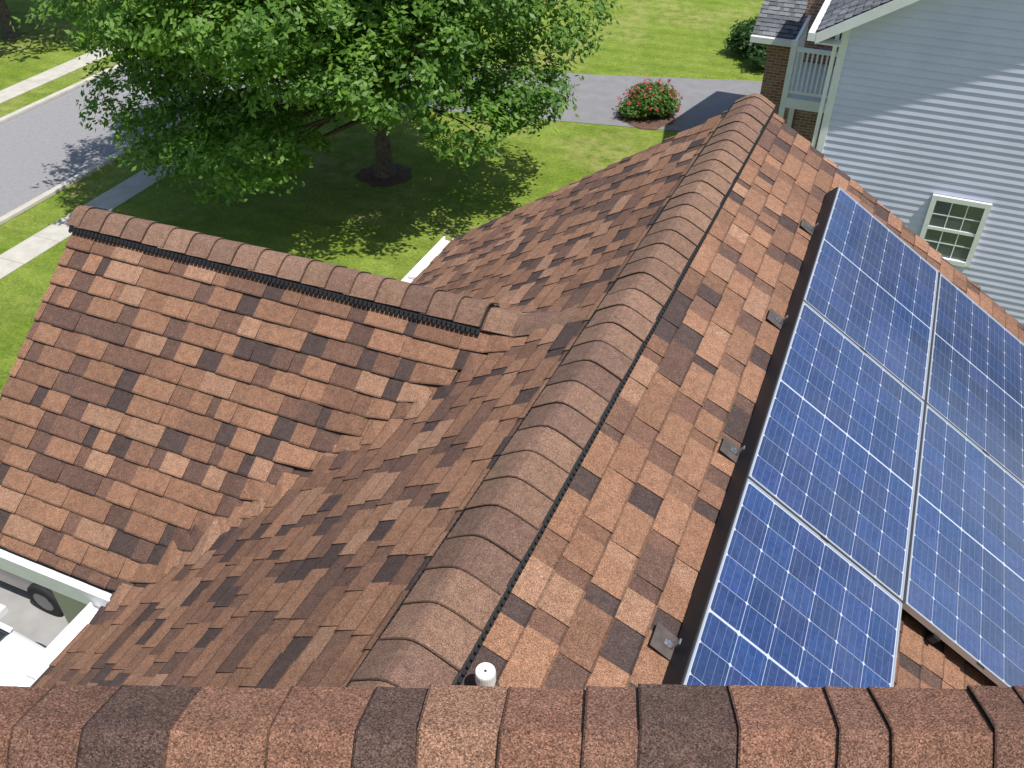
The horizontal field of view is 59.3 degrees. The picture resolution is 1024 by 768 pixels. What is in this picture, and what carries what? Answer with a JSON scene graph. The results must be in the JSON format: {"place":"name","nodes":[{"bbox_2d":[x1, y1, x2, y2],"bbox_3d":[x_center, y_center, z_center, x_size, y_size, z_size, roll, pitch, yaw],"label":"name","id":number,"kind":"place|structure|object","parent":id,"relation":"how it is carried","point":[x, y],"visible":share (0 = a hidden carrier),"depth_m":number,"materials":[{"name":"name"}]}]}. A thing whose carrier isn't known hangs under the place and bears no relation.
{"place":"outdoors","nodes":[
{"label":"outdoors","id":0,"kind":"place"},
{"bbox_2d":[0,580,68,645],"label":"driveway","id":1,"kind":"structure","parent":0,"point":[27,616],"depth_m":14.41,"materials":[{"name":"concrete"}]},
{"bbox_2d":[0,604,46,685],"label":"parked car","id":2,"kind":"object","parent":1,"relation":"on","point":[20,653],"visible":0.36,"depth_m":12.87,"materials":[{"name":"white paint"}]},
{"bbox_2d":[0,569,62,615],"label":"parked car","id":3,"kind":"object","parent":1,"relation":"on","point":[43,598],"visible":0.21,"depth_m":14.26,"materials":[{"name":"black rubber"}]},
{"bbox_2d":[0,48,123,103],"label":"sidewalk","id":4,"kind":"structure","parent":0,"point":[34,82],"depth_m":32.89,"materials":[{"name":"concrete"}]},
{"bbox_2d":[0,60,242,216],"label":"road","id":5,"kind":"structure","parent":0,"point":[47,146],"depth_m":28.44,"materials":[{"name":"grey asphalt"}]},
{"bbox_2d":[0,88,295,279],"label":"sidewalk","id":6,"kind":"structure","parent":0,"point":[19,255],"depth_m":24.17,"materials":[{"name":"concrete"}]},
{"bbox_2d":[0,233,515,590],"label":"roof slope","id":7,"kind":"structure","parent":0,"point":[152,405],"depth_m":5.93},
{"bbox_2d":[68,226,499,335],"bbox_3d":[-1.655,-0.833,6.125,3.293,0.110,0.318,15,41,18],"label":"cross ridge vent","id":8,"kind":"object","parent":7,"relation":"on","point":[196,260],"visible":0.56,"depth_m":5.97,"materials":[{"name":"black plastic"}]},
{"bbox_2d":[66,205,581,337],"bbox_3d":[-1.391,-0.830,5.992,3.906,0.229,0.287,15,41,18],"label":"cross ridge cap","id":9,"kind":"object","parent":8,"relation":"on","point":[442,304],"visible":1,"depth_m":5.92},
{"bbox_2d":[0,0,763,395],"bbox_3d":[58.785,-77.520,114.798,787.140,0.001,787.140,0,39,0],"label":"ground","id":10,"kind":"structure","parent":0,"point":[334,210],"depth_m":26.76,"materials":[{"name":"green plant"}]},
{"bbox_2d":[0,0,20,38],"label":"tree","id":11,"kind":"object","parent":10,"relation":"on","point":[7,32],"visible":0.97,"depth_m":35.98,"materials":[{"name":"brown plant"}]},
{"bbox_2d":[0,546,113,623],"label":"house wall","id":12,"kind":"structure","parent":10,"relation":"on","point":[71,609],"depth_m":6.89,"materials":[{"name":"beige"}]},
{"bbox_2d":[105,353,487,606],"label":"roof deck","id":13,"kind":"structure","parent":12,"relation":"on","point":[301,472],"depth_m":5.62,"materials":[{"name":"brown wood"}]},
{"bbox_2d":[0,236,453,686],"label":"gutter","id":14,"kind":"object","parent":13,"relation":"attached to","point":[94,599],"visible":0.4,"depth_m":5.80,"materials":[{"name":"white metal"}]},
{"bbox_2d":[30,110,727,688],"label":"roof slope","id":15,"kind":"structure","parent":13,"relation":"on","point":[310,580],"depth_m":4.97,"materials":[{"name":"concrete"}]},
{"bbox_2d":[437,287,533,313],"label":"cross gable far slope","id":16,"kind":"structure","parent":15,"relation":"on","point":[504,305],"depth_m":6.19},
{"bbox_2d":[345,103,775,687],"bbox_3d":[0.594,-0.348,4.940,0.377,0.116,6.838,16,42,18],"label":"ridge vent","id":17,"kind":"object","parent":15,"relation":"on","point":[547,519],"visible":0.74,"depth_m":4.19,"materials":[{"name":"black plastic"}]},
{"bbox_2d":[347,93,775,687],"bbox_3d":[0.603,-0.372,4.916,0.342,0.097,6.836,16,42,18],"label":"ridge cap","id":18,"kind":"object","parent":17,"relation":"on","point":[435,629],"visible":0.94,"depth_m":4.06,"materials":[{"name":"concrete"}]},
{"bbox_2d":[457,113,1023,689],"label":"roof panel slope","id":19,"kind":"structure","parent":13,"relation":"on","point":[607,581],"depth_m":4.48,"materials":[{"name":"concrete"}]},
{"bbox_2d":[472,662,499,686],"bbox_3d":[-0.093,1.079,3.219,0.109,0.186,0.109,0,39,0],"label":"vent pipe","id":20,"kind":"object","parent":19,"relation":"on","point":[485,673],"visible":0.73,"depth_m":3.16,"materials":[{"name":"plastic"}]},
{"bbox_2d":[650,187,988,684],"bbox_3d":[2.117,0.581,5.227,1.875,1.173,5.182,17,42,20],"label":"solar mounting rack","id":21,"kind":"object","parent":19,"relation":"on","point":[664,642],"visible":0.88,"depth_m":4.53,"materials":[{"name":"metal"}]},
{"bbox_2d":[681,478,902,687],"bbox_3d":[1.220,1.279,3.883,0.886,0.578,1.684,15,41,18],"label":"solar panel","id":22,"kind":"object","parent":21,"relation":"on","point":[793,601],"visible":0.69,"depth_m":4.12,"materials":[{"name":"blue glass"}]},
{"bbox_2d":[746,301,923,601],"bbox_3d":[1.887,0.294,5.100,0.885,0.578,1.684,15,41,18],"label":"solar panel","id":23,"kind":"object","parent":21,"relation":"on","point":[834,462],"visible":0.99,"depth_m":4.98,"materials":[{"name":"blue glass"}]},
{"bbox_2d":[802,187,938,400],"bbox_3d":[2.554,-0.692,6.317,0.886,0.578,1.684,15,41,18],"label":"solar panel","id":24,"kind":"object","parent":21,"relation":"on","point":[871,288],"visible":0.99,"depth_m":6.22,"materials":[{"name":"blue glass"}]},
{"bbox_2d":[901,404,1023,686],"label":"solar panel","id":25,"kind":"object","parent":21,"relation":"on","point":[963,595],"visible":0.98,"depth_m":5.05,"materials":[{"name":"blue glass"}]},
{"bbox_2d":[924,273,1023,484],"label":"solar panel","id":26,"kind":"object","parent":21,"relation":"on","point":[974,392],"visible":0.98,"depth_m":6.30,"materials":[{"name":"blue glass"}]},
{"bbox_2d":[0,58,138,123],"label":"kerb","id":27,"kind":"structure","parent":10,"relation":"on","point":[29,107],"depth_m":31.12,"materials":[{"name":"concrete"}]},
{"bbox_2d":[0,96,219,225],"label":"kerb","id":28,"kind":"structure","parent":10,"relation":"on","point":[28,205],"depth_m":25.99,"materials":[{"name":"concrete"}]},
{"bbox_2d":[355,163,411,187],"bbox_3d":[-3.743,-6.261,26.737,1.647,0.060,1.602,-28,47,-30],"label":"mulch bed","id":29,"kind":"object","parent":10,"relation":"on","point":[402,175],"visible":0.64,"depth_m":26.56,"materials":[{"name":"brown soil"}]},
{"bbox_2d":[9,0,622,207],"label":"tree","id":30,"kind":"object","parent":29,"relation":"on","point":[368,57],"visible":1,"depth_m":20.81,"materials":[{"name":"green plant"}]},
{"bbox_2d":[722,19,754,58],"bbox_3d":[9.147,-13.308,34.411,1.902,1.504,1.978,29,47,31],"label":"shrub","id":31,"kind":"object","parent":10,"relation":"on","point":[741,36],"visible":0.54,"depth_m":34.09,"materials":[{"name":"green plant"}]},
{"bbox_2d":[730,14,758,32],"bbox_3d":[9.489,-13.955,35.308,1.946,1.382,1.845,12,41,15],"label":"shrub","id":32,"kind":"object","parent":10,"relation":"on","point":[754,20],"visible":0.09,"depth_m":35.27,"materials":[{"name":"green plant"}]},
{"bbox_2d":[742,36,768,71],"bbox_3d":[9.388,-12.218,33.317,1.909,1.360,1.858,0,39,0],"label":"shrub","id":33,"kind":"object","parent":10,"relation":"on","point":[758,56],"visible":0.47,"depth_m":32.98,"materials":[{"name":"green plant"}]},
{"bbox_2d":[760,44,790,118],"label":"brick wing","id":34,"kind":"structure","parent":10,"relation":"on","point":[775,69],"depth_m":22.94,"materials":[{"name":"brown brick"}]},
{"bbox_2d":[750,0,807,46],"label":"wing roof","id":35,"kind":"structure","parent":34,"relation":"on","point":[779,22],"depth_m":22.24,"materials":[{"name":"concrete"}]},
{"bbox_2d":[778,15,837,126],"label":"balcony","id":36,"kind":"structure","parent":10,"relation":"on","point":[803,86],"depth_m":19.58,"materials":[{"name":"white paint"}]},
{"bbox_2d":[811,33,840,147],"bbox_3d":[5.363,-2.985,17.049,0.070,7.180,0.080,15,41,18],"label":"downspout","id":37,"kind":"object","parent":10,"relation":"on","point":[825,90],"visible":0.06,"depth_m":15.39,"materials":[{"name":"white paint"}]},
{"bbox_2d":[822,0,1023,324],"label":"siding wall","id":38,"kind":"structure","parent":10,"relation":"on","point":[929,101],"depth_m":14.98,"materials":[{"name":"plastic"}]},
{"bbox_2d":[816,29,850,152],"bbox_3d":[5.480,-2.996,16.984,0.120,7.280,0.130,15,41,18],"label":"corner board","id":39,"kind":"object","parent":38,"relation":"attached to","point":[833,89],"visible":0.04,"depth_m":15.29,"materials":[{"name":"white paint"}]},
{"bbox_2d":[807,0,918,46],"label":"neighbour roof","id":40,"kind":"structure","parent":38,"relation":"on","point":[834,18],"depth_m":14.51,"materials":[{"name":"paint"}]},
{"bbox_2d":[919,194,991,266],"bbox_3d":[7.744,-2.691,15.860,0.950,1.230,0.095,15,41,18],"label":"window","id":41,"kind":"structure","parent":38,"relation":"attached to","point":[952,230],"depth_m":15.81,"materials":[{"name":"white paint"}]},
{"bbox_2d":[233,65,761,130],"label":"driveway","id":42,"kind":"structure","parent":0,"point":[597,102],"depth_m":31.46,"materials":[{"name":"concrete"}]},
{"bbox_2d":[617,111,674,129],"bbox_3d":[4.456,-8.936,30.023,1.972,0.060,2.074,0,39,0],"label":"mulch bed","id":43,"kind":"object","parent":42,"relation":"on","point":[654,122],"visible":0.44,"depth_m":29.73,"materials":[{"name":"brown soil"}]},
{"bbox_2d":[614,77,683,120],"bbox_3d":[4.595,-9.507,29.854,2.246,1.343,1.964,9,40,11],"label":"flowering bush","id":44,"kind":"object","parent":43,"relation":"on","point":[645,100],"visible":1,"depth_m":29.49,"materials":[{"name":"green plant"}]},
{"bbox_2d":[784,0,838,148],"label":"balcony wall","id":45,"kind":"structure","parent":0,"point":[803,123],"depth_m":21.92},
{"bbox_3d":[0.000,5.547,3.806,6.400,10.588,2.735,0,39,0],"label":"upper wall","id":46,"kind":"object","parent":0,"visible":0},
{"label":"upper roof slope","id":47,"kind":"object","parent":46,"relation":"on","visible":0},
{"bbox_2d":[0,684,1023,767],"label":"roof cap","id":48,"kind":"object","parent":47,"relation":"on","point":[464,726],"visible":1,"depth_m":1.46,"materials":[{"name":"concrete"}]}
]}

